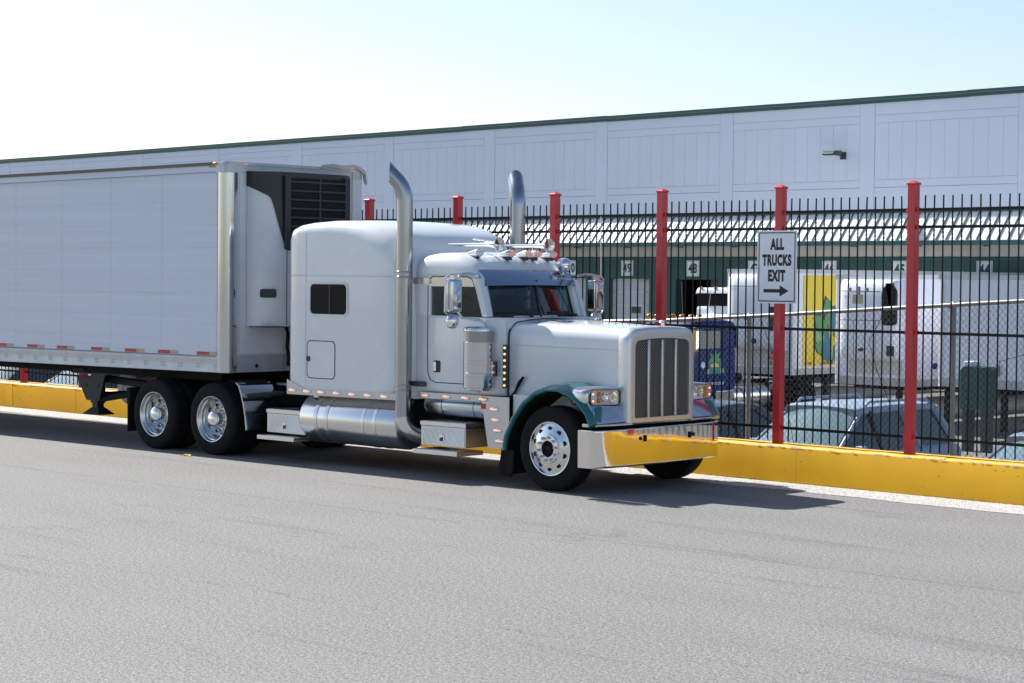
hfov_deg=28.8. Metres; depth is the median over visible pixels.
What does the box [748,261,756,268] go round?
dock number sign
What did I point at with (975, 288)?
dry van trailer
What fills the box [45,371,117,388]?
white estate car
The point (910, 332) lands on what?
picket fence
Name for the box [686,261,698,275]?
dock number sign
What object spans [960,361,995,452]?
utility cabinet
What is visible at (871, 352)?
dry vine
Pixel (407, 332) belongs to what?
semi tractor
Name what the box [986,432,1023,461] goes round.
hatchback car
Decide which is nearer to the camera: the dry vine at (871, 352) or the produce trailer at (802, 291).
the dry vine at (871, 352)
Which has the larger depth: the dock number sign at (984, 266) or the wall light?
the wall light
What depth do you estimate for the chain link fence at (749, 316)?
26.84 m
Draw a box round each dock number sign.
[567,260,575,274]
[621,260,632,275]
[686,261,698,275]
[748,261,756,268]
[822,261,836,269]
[893,261,906,270]
[976,261,992,271]
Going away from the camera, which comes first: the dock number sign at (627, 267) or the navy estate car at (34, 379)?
the navy estate car at (34, 379)
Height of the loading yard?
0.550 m
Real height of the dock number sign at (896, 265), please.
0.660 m
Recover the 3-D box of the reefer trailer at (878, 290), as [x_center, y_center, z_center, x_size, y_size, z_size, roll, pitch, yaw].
[15.190,0.143,59.845,2.612,4.200,16.100,2,3,44]
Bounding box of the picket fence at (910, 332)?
[0,180,1023,459]
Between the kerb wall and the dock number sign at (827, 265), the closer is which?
the kerb wall
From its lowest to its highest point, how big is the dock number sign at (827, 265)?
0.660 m
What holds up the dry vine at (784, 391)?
attached to the chain link fence at (749, 316)
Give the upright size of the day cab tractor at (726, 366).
3.901 m
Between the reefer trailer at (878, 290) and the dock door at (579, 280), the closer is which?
the reefer trailer at (878, 290)
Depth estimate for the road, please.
16.96 m
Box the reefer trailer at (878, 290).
[835,274,957,422]
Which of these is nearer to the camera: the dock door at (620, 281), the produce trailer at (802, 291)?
the produce trailer at (802, 291)
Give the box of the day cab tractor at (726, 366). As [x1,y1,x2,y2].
[645,291,815,410]
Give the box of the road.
[0,411,1023,682]
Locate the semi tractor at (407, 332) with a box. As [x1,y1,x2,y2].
[127,162,719,490]
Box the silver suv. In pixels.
[750,393,960,455]
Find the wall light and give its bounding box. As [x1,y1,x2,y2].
[822,150,845,159]
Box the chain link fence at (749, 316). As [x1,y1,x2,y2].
[0,299,1023,460]
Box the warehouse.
[0,86,1023,381]
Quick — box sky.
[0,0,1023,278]
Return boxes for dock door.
[573,279,585,306]
[612,279,648,318]
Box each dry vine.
[762,322,793,442]
[868,312,894,400]
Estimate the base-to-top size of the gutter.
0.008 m
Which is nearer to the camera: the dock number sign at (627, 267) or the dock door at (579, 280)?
the dock number sign at (627, 267)
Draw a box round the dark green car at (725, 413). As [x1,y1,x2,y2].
[715,399,771,438]
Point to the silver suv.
(885, 423)
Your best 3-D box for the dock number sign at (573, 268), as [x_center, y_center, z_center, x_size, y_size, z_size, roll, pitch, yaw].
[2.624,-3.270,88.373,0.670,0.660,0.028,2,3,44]
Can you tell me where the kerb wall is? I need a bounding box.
[0,380,1023,505]
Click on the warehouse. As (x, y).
(968, 144)
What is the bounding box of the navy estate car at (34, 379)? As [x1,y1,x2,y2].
[0,367,61,382]
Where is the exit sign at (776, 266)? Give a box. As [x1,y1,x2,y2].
[757,230,796,303]
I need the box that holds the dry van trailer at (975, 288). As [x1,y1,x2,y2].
[938,274,1023,431]
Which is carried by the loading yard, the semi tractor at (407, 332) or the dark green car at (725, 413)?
the dark green car at (725, 413)
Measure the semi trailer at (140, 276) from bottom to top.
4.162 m
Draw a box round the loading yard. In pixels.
[762,379,1023,458]
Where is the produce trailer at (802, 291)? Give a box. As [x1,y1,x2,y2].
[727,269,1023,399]
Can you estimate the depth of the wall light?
77.48 m
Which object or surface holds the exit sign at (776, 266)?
attached to the picket fence at (910, 332)
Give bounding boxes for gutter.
[0,406,1023,514]
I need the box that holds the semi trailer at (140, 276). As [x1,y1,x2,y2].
[0,161,366,414]

